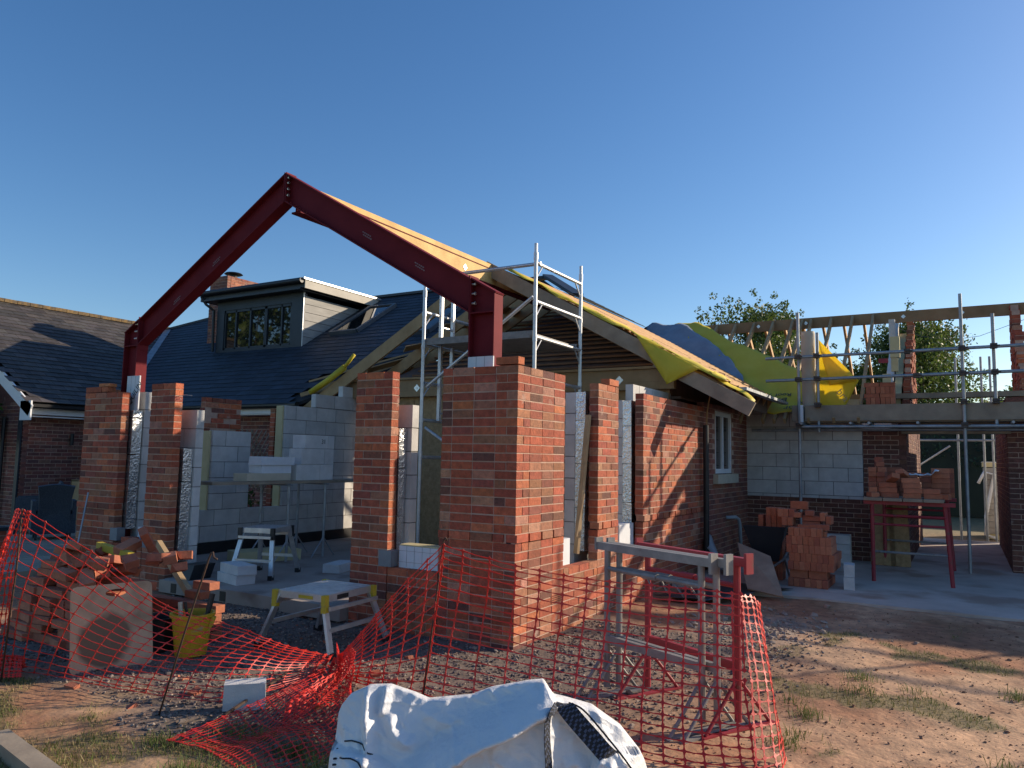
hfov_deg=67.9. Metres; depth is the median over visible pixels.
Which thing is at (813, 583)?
loose brick
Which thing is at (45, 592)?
loose brick
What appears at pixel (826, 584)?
loose brick
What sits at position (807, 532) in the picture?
loose brick
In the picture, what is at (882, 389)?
loose brick
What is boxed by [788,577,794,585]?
loose brick
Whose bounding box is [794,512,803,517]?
loose brick
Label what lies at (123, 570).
broken brick
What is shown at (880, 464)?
loose brick
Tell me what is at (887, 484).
loose brick
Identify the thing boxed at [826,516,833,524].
loose brick
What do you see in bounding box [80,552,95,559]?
broken brick
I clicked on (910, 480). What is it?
loose brick
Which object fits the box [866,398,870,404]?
loose brick
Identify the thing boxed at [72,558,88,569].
broken brick
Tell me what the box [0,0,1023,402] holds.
sky
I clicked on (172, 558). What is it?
broken brick
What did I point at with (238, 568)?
concrete block
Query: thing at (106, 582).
loose brick
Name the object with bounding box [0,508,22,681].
fencing pin
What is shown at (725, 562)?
trestle
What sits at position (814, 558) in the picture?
loose brick
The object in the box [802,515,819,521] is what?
loose brick
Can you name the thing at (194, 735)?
steel bar
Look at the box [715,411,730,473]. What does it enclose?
window frame
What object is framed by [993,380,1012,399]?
broadleaf tree
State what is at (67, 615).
loose brick
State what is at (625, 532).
wall
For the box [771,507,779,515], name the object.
loose brick
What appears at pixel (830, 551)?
loose brick
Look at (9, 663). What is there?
safety netting
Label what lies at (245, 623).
gravel
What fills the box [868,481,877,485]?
loose brick
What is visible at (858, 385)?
broadleaf tree
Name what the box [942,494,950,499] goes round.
broken brick
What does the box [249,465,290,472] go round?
concrete block
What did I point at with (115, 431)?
brick pier
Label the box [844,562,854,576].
concrete block
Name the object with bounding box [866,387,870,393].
loose brick
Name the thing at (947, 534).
trestle
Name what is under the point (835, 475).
wing building
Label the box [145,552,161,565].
loose brick
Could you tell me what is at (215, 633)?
loose brick
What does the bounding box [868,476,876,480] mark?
loose brick
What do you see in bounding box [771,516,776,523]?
loose brick
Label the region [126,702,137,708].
broken brick
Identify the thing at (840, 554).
loose brick
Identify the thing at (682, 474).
side wall
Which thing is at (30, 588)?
loose brick
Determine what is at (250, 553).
foam slab
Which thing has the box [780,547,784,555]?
loose brick
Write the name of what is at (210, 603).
hand tool
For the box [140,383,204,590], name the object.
brick pier
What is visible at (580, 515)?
timber plank
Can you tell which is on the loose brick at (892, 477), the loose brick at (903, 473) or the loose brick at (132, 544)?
the loose brick at (903, 473)
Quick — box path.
[0,525,76,578]
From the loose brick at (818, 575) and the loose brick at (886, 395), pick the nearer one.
the loose brick at (818, 575)
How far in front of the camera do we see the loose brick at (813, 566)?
9.39 m
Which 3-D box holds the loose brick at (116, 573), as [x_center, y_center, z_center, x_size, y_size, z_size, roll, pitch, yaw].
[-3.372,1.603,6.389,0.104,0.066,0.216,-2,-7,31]
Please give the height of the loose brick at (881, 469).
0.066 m
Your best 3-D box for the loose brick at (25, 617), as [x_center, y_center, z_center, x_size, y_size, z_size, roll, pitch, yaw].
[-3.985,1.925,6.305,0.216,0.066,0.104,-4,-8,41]
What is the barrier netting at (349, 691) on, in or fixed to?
on the gravel
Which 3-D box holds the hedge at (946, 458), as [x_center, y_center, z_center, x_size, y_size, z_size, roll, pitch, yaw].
[14.873,2.534,23.580,20.000,3.655,1.898,-2,-6,30]
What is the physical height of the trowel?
0.102 m
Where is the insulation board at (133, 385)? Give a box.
[127,375,140,409]
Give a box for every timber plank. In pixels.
[0,729,61,767]
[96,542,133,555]
[156,540,199,600]
[573,415,590,553]
[576,494,584,536]
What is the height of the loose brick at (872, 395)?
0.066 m
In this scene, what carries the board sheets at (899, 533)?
on the paving
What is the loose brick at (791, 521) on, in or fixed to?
on the loose brick
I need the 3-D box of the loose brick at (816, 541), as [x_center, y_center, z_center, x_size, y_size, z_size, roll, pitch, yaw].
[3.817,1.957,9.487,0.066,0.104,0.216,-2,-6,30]
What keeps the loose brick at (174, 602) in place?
on the loose brick
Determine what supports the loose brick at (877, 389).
on the loose brick at (872, 395)
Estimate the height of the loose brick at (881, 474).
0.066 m
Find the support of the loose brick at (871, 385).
on the loose brick at (877, 389)
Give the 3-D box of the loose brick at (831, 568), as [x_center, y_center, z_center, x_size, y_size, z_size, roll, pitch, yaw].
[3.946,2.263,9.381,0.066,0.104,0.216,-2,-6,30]
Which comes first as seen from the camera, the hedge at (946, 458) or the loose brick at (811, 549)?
the loose brick at (811, 549)
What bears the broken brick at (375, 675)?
on the gravel
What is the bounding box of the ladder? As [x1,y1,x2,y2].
[436,296,455,420]
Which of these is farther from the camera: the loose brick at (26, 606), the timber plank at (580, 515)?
the timber plank at (580, 515)
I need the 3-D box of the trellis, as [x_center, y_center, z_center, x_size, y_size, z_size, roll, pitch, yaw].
[-4.439,1.253,12.565,0.040,1.006,2.750,-2,-6,30]
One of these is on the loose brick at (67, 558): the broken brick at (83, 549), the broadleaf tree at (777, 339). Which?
the broken brick at (83, 549)
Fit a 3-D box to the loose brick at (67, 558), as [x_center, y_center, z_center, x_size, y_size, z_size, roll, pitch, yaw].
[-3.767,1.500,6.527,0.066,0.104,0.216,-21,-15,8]
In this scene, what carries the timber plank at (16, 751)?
on the ground at (60, 701)
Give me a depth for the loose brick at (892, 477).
10.10 m
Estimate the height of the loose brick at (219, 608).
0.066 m
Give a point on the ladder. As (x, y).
(440, 355)
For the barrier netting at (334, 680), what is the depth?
4.81 m
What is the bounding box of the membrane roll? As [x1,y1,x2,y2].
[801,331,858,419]
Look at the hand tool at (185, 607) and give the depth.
5.91 m
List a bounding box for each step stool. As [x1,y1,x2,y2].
[232,524,300,580]
[253,579,390,660]
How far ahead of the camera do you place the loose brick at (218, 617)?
6.35 m
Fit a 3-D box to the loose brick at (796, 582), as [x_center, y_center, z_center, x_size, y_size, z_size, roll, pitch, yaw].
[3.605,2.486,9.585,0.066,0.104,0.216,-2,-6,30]
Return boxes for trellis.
[241,429,268,489]
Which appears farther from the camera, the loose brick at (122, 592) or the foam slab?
the foam slab
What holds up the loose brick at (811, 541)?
on the loose brick at (811, 549)
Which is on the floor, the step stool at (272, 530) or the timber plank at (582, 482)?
the step stool at (272, 530)
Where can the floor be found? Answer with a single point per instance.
(258, 594)
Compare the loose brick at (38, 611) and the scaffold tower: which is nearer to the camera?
the loose brick at (38, 611)
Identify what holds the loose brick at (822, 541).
on the loose brick at (822, 550)
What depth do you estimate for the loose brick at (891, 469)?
10.87 m
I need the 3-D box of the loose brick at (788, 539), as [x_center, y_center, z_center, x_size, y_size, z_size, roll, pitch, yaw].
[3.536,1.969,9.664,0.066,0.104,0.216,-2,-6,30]
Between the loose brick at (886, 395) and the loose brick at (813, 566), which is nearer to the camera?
the loose brick at (813, 566)
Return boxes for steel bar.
[190,671,288,737]
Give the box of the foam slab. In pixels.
[227,546,300,562]
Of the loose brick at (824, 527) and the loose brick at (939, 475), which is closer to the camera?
the loose brick at (824, 527)
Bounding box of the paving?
[672,538,1023,621]
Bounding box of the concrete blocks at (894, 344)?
[878,336,899,381]
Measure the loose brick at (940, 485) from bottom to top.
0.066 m
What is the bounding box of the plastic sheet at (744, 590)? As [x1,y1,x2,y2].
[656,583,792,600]
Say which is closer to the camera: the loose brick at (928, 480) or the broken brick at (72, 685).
the broken brick at (72, 685)
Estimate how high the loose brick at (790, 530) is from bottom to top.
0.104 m
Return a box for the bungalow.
[0,272,737,544]
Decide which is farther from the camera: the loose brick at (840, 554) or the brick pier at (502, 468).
the loose brick at (840, 554)
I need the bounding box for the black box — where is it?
[182,561,214,580]
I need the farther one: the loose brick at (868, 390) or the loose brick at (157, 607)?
the loose brick at (868, 390)
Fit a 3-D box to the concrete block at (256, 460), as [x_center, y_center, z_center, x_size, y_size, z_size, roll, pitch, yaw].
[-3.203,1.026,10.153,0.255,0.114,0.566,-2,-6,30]
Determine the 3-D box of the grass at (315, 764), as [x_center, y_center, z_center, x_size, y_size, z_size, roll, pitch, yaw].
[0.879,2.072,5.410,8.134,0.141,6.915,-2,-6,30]
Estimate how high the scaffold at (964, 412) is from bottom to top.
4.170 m
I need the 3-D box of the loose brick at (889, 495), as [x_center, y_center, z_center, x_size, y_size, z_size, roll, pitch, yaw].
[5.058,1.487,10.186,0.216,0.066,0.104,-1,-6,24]
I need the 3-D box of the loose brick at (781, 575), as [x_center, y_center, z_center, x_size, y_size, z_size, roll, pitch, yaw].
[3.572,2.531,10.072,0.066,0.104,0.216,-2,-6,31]
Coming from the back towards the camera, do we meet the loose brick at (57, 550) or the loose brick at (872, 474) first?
the loose brick at (872, 474)
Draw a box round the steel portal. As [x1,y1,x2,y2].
[121,172,503,535]
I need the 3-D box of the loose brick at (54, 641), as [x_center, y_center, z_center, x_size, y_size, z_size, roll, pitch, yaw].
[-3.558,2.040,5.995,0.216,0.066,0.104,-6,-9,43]
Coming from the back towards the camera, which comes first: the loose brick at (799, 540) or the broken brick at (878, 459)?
the broken brick at (878, 459)
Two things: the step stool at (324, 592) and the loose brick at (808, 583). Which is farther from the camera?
the loose brick at (808, 583)
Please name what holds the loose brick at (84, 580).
on the loose brick at (99, 576)
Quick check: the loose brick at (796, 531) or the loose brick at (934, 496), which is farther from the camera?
the loose brick at (934, 496)
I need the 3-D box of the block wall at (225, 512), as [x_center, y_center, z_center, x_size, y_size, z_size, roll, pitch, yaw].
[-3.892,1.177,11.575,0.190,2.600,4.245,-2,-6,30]
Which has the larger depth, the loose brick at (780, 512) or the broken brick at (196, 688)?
the loose brick at (780, 512)
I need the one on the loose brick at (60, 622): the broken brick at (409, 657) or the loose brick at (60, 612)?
the loose brick at (60, 612)
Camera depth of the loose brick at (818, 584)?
9.36 m
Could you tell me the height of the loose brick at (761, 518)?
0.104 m
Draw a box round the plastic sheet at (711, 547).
[707,534,722,568]
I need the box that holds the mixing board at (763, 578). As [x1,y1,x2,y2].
[738,543,783,597]
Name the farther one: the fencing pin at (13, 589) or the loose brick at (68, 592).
the loose brick at (68, 592)
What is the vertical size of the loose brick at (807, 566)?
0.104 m
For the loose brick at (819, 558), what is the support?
on the loose brick at (818, 567)
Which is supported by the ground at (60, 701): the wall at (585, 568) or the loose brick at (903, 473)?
the wall at (585, 568)
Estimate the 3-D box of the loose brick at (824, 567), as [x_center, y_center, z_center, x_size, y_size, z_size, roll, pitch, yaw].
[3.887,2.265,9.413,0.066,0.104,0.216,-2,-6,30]
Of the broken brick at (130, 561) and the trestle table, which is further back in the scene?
the trestle table
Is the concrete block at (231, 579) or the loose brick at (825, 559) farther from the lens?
the loose brick at (825, 559)
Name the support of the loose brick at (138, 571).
on the loose brick at (116, 573)
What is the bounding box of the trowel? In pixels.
[909,469,938,475]
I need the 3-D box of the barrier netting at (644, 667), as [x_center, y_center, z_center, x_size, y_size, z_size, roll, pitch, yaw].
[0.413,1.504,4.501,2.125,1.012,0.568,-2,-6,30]
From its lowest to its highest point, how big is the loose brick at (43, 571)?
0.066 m
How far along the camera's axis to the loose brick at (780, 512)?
9.87 m
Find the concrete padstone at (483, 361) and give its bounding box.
[468,356,493,366]
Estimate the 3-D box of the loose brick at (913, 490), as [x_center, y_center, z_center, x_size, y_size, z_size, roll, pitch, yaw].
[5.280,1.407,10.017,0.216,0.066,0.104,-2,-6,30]
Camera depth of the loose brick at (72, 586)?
6.20 m
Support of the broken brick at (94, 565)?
on the loose brick at (84, 580)
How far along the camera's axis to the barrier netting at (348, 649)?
5.04 m
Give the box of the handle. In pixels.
[206,616,215,639]
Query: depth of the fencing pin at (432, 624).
4.85 m
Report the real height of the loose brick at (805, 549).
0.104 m
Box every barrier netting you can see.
[0,508,31,670]
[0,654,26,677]
[3,511,332,702]
[166,658,354,767]
[283,643,355,725]
[328,545,443,692]
[422,544,757,767]
[740,594,786,767]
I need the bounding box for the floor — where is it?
[158,537,436,633]
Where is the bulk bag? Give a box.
[328,678,646,767]
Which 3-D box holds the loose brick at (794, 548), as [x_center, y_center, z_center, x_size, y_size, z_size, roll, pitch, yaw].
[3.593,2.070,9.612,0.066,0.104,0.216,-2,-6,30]
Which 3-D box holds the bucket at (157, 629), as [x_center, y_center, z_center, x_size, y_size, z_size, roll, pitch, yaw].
[-2.790,1.967,6.003,0.320,0.270,0.320,-2,-6,30]
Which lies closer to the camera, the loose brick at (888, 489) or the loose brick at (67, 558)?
the loose brick at (67, 558)
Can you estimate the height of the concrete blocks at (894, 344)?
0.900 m
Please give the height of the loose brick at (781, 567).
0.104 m
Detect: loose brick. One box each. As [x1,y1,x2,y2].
[1,626,16,638]
[10,618,22,626]
[11,609,32,618]
[14,621,30,631]
[15,630,32,641]
[17,600,32,610]
[20,592,39,602]
[20,611,32,622]
[24,583,36,594]
[29,576,55,585]
[30,624,53,633]
[31,615,58,625]
[33,605,54,615]
[33,632,54,640]
[36,585,58,596]
[37,568,46,576]
[38,596,57,607]
[39,632,57,643]
[41,559,67,568]
[49,637,66,649]
[50,588,66,598]
[51,567,77,581]
[51,618,69,630]
[52,607,64,617]
[53,546,71,554]
[56,580,68,588]
[57,629,69,639]
[58,599,65,608]
[60,552,81,565]
[63,599,69,608]
[65,609,69,619]
[66,540,84,551]
[66,590,70,599]
[68,563,87,569]
[68,581,77,589]
[76,569,110,584]
[79,568,95,586]
[100,580,111,583]
[102,569,122,580]
[103,555,122,565]
[105,589,125,595]
[111,576,138,583]
[113,537,141,554]
[129,579,156,589]
[130,566,140,576]
[138,526,156,552]
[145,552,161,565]
[146,553,170,561]
[152,593,165,603]
[153,595,179,605]
[153,605,169,611]
[170,598,193,607]
[182,600,206,608]
[184,589,209,599]
[193,579,219,590]
[199,603,224,613]
[209,630,221,638]
[212,621,221,630]
[214,613,221,622]
[758,514,765,522]
[766,507,771,514]
[766,515,770,522]
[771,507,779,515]
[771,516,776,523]
[777,516,781,523]
[777,563,785,571]
[778,508,784,516]
[778,571,785,579]
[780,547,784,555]
[782,517,786,524]
[783,508,789,516]
[786,535,791,543]
[786,544,791,551]
[787,517,795,525]
[788,526,796,535]
[788,560,793,568]
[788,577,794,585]
[789,509,796,517]
[789,552,794,560]
[790,501,808,509]
[790,569,808,578]
[792,536,796,543]
[792,544,797,552]
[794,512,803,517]
[794,526,799,535]
[794,561,799,569]
[794,577,799,586]
[795,553,799,560]
[797,536,802,544]
[798,524,815,527]
[798,545,802,552]
[799,527,804,536]
[799,561,804,569]
[800,553,805,561]
[800,578,805,586]
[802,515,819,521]
[802,521,820,524]
[803,536,807,544]
[803,545,808,553]
[805,510,814,515]
[805,528,810,536]
[805,562,810,570]
[805,578,810,587]
[806,554,811,561]
[808,537,813,545]
[809,545,814,553]
[809,571,827,579]
[810,562,815,570]
[811,524,829,530]
[811,528,816,536]
[811,579,816,587]
[812,554,816,562]
[814,537,819,545]
[815,546,819,554]
[816,528,824,537]
[816,563,821,571]
[816,580,821,588]
[817,554,822,562]
[820,512,827,520]
[820,537,826,545]
[820,546,825,554]
[822,563,827,572]
[822,579,829,589]
[823,555,828,563]
[825,537,833,546]
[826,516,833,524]
[826,546,833,555]
[828,535,835,544]
[828,564,835,572]
[829,554,836,563]
[837,550,841,559]
[864,383,878,387]
[864,393,879,397]
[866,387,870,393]
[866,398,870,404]
[866,492,879,496]
[868,467,877,471]
[868,472,876,476]
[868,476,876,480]
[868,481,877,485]
[870,387,875,393]
[871,398,875,403]
[874,462,883,466]
[875,387,879,393]
[876,398,880,403]
[877,467,886,471]
[877,472,886,476]
[877,477,885,481]
[878,482,896,487]
[879,487,897,492]
[880,382,894,386]
[880,387,884,392]
[880,393,895,397]
[881,492,898,497]
[885,387,889,392]
[885,473,899,482]
[887,467,901,471]
[890,386,895,393]
[890,397,895,403]
[895,469,909,477]
[901,478,919,482]
[902,483,920,488]
[903,493,920,498]
[904,488,921,493]
[918,473,930,477]
[920,478,930,482]
[922,482,930,486]
[922,489,940,493]
[923,494,942,499]
[931,468,948,472]
[931,473,949,477]
[931,478,949,483]
[931,483,949,488]
[931,488,949,493]
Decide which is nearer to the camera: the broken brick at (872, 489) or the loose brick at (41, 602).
the loose brick at (41, 602)
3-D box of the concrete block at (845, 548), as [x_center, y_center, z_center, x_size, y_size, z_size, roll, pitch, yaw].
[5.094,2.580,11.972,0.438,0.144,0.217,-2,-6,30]
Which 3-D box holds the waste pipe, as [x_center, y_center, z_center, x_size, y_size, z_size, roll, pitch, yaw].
[3.527,2.392,12.016,0.489,0.631,0.098,6,-8,-44]
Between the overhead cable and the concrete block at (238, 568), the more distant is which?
the overhead cable
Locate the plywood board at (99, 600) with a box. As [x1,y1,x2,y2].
[69,581,152,674]
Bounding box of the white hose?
[977,471,995,539]
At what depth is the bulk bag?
2.52 m
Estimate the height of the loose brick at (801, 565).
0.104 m
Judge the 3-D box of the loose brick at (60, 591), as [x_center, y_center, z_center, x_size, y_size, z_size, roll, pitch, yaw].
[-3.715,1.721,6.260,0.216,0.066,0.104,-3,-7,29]
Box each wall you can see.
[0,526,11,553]
[111,527,141,578]
[196,386,356,554]
[385,542,438,636]
[562,537,596,630]
[616,522,642,605]
[618,384,747,596]
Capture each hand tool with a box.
[178,602,182,615]
[183,602,188,615]
[205,593,214,613]
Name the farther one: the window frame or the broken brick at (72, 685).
the window frame
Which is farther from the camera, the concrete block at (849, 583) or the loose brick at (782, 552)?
the loose brick at (782, 552)
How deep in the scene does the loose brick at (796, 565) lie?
9.50 m
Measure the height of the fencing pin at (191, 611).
0.979 m
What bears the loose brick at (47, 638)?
on the ground at (60, 701)
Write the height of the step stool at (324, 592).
0.465 m
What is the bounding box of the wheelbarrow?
[743,525,789,576]
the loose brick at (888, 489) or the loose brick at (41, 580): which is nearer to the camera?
the loose brick at (41, 580)
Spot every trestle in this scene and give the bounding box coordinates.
[575,537,735,741]
[582,537,752,743]
[613,537,774,740]
[863,500,955,587]
[882,498,956,570]
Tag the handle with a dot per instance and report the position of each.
(213, 618)
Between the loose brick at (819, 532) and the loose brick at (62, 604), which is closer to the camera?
the loose brick at (62, 604)
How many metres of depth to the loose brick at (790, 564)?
9.52 m
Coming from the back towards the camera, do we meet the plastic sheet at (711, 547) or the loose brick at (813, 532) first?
the plastic sheet at (711, 547)
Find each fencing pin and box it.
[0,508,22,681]
[158,552,217,714]
[423,537,447,694]
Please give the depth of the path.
11.16 m
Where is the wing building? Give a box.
[746,305,1023,573]
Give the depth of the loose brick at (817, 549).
9.38 m
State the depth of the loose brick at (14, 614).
6.36 m
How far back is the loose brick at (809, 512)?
9.70 m
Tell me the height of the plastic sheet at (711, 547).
0.500 m
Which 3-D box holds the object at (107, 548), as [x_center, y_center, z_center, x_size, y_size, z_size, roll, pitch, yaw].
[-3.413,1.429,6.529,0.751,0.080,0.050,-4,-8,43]
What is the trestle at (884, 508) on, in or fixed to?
on the paving
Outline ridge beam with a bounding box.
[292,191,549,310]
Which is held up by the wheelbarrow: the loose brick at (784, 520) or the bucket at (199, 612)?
the loose brick at (784, 520)
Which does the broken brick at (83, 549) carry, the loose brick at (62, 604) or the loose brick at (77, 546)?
the loose brick at (77, 546)
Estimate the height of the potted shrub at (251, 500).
0.850 m
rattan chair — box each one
[13,481,63,533]
[29,484,76,540]
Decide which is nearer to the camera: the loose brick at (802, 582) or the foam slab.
the loose brick at (802, 582)
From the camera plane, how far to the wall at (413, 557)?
6.82 m
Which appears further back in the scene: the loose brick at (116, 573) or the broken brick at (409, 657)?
the loose brick at (116, 573)
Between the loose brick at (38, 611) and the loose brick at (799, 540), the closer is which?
the loose brick at (38, 611)
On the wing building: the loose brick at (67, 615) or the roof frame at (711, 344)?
the roof frame at (711, 344)
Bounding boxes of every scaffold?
[752,293,1023,573]
[920,356,997,541]
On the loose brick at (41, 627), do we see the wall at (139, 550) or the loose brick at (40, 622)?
the loose brick at (40, 622)
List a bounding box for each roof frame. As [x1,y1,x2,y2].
[300,261,787,415]
[644,302,1023,423]
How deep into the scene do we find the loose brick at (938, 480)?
10.21 m
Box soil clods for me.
[587,603,1023,767]
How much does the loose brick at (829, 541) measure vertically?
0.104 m
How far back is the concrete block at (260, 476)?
9.83 m
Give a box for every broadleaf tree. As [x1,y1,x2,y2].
[694,288,804,416]
[829,343,886,404]
[850,297,1003,403]
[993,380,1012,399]
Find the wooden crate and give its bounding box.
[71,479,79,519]
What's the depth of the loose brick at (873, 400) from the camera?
11.91 m
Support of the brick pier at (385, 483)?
on the ground at (60, 701)
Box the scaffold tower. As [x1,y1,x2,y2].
[416,243,582,542]
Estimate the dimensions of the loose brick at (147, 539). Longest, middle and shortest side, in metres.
0.216 x 0.104 x 0.066 m
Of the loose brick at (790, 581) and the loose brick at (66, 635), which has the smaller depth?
the loose brick at (66, 635)
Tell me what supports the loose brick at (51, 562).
on the loose brick at (43, 571)
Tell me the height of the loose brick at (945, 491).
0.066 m
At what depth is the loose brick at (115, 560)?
6.18 m
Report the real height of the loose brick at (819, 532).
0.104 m
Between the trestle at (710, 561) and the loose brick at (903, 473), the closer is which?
the trestle at (710, 561)
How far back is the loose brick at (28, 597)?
6.36 m
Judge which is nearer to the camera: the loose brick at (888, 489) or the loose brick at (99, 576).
the loose brick at (99, 576)
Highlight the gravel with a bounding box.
[0,594,824,767]
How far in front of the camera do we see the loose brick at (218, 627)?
6.34 m
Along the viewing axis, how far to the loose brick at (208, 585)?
6.35 m
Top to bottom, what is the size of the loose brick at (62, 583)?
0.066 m
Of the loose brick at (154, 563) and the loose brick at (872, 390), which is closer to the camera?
the loose brick at (154, 563)
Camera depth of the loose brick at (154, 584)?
5.99 m
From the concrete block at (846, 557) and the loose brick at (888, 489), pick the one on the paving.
the concrete block at (846, 557)
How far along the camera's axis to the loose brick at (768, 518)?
10.13 m
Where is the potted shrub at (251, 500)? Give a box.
[247,490,259,506]
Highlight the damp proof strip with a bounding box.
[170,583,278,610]
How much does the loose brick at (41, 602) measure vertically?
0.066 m
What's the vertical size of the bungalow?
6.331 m
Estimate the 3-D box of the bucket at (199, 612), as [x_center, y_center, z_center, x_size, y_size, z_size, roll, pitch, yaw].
[-2.483,1.930,5.896,0.334,0.315,0.334,-2,-6,30]
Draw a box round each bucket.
[152,612,173,653]
[169,608,215,657]
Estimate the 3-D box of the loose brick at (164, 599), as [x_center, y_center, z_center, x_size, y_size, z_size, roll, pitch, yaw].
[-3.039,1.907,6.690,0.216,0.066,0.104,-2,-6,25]
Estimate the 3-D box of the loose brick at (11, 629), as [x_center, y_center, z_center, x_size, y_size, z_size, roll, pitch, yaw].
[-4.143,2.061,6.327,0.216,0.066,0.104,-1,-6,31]
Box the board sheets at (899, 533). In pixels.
[874,491,910,566]
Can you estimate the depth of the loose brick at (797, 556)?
9.50 m
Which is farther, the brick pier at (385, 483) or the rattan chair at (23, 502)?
the rattan chair at (23, 502)
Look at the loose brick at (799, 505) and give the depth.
9.91 m
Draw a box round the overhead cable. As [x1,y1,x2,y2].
[900,320,1021,339]
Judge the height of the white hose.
1.478 m
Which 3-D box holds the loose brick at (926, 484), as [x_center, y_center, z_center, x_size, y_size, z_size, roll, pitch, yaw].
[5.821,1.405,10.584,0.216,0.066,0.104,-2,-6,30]
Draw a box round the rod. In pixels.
[77,492,88,542]
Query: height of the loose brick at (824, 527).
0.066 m
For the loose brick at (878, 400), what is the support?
on the loose brick
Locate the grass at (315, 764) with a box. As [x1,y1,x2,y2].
[0,623,1023,767]
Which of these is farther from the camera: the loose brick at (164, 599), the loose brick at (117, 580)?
the loose brick at (164, 599)
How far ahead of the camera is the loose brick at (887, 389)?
11.82 m
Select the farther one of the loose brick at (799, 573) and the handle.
the loose brick at (799, 573)
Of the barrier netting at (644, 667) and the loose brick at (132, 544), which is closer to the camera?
the barrier netting at (644, 667)
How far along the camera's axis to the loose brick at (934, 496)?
9.86 m
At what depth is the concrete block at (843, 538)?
11.85 m
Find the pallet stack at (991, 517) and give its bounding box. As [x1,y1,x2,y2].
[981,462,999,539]
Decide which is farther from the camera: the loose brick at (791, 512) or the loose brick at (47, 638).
the loose brick at (791, 512)
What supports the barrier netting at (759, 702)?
attached to the barrier netting at (644, 667)
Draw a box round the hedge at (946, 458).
[920,434,995,517]
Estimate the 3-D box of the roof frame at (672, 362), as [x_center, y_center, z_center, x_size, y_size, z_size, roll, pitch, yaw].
[0.887,-0.473,13.924,8.075,2.494,5.191,-2,-6,30]
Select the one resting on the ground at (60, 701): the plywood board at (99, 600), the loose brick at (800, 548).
the plywood board at (99, 600)
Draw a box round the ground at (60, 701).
[0,515,1023,767]
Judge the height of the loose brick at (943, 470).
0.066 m
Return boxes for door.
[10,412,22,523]
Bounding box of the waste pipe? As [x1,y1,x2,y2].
[726,515,742,553]
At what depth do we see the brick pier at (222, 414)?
11.27 m
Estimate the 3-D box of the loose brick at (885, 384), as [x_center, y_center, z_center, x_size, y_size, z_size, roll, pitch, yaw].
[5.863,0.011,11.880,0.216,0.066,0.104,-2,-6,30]
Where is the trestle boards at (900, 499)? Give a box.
[863,496,944,502]
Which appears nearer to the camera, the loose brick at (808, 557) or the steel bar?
the steel bar
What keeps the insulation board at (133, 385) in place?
attached to the steel portal
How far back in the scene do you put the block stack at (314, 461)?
10.65 m
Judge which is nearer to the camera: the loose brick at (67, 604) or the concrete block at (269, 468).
the loose brick at (67, 604)
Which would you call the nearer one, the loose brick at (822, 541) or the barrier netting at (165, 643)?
the barrier netting at (165, 643)
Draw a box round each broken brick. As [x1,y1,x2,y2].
[64,682,79,689]
[72,548,85,553]
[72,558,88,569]
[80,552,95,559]
[89,556,109,570]
[95,543,108,555]
[117,565,137,575]
[121,553,138,569]
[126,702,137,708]
[163,551,177,565]
[170,561,187,572]
[176,550,192,559]
[187,686,201,695]
[371,671,381,676]
[404,655,412,658]
[869,487,876,491]
[874,457,883,461]
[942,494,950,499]
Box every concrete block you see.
[217,571,255,585]
[220,560,256,575]
[222,677,265,711]
[249,465,290,472]
[322,560,350,573]
[827,533,851,544]
[837,544,851,553]
[841,553,851,562]
[843,577,854,590]
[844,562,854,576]
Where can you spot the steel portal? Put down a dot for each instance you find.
(478, 301)
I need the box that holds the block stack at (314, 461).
[289,435,333,479]
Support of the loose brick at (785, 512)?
on the loose brick at (784, 520)
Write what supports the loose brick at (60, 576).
on the loose brick
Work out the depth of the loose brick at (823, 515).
9.64 m
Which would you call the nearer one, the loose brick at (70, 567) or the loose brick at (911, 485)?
the loose brick at (70, 567)
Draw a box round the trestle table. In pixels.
[201,478,352,561]
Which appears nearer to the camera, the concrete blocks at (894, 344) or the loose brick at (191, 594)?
the loose brick at (191, 594)
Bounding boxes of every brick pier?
[75,383,151,555]
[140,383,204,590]
[200,397,241,431]
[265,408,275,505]
[348,371,418,627]
[436,356,564,650]
[564,379,618,614]
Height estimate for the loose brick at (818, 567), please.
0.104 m
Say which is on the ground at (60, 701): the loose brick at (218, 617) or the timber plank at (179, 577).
the timber plank at (179, 577)
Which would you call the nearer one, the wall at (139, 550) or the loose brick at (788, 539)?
the wall at (139, 550)
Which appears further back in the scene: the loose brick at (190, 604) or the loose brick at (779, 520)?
the loose brick at (779, 520)
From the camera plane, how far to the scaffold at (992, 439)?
16.10 m
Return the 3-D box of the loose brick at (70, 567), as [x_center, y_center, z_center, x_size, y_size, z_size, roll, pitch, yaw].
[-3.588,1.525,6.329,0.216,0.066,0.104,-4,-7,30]
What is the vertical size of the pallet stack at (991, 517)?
1.675 m

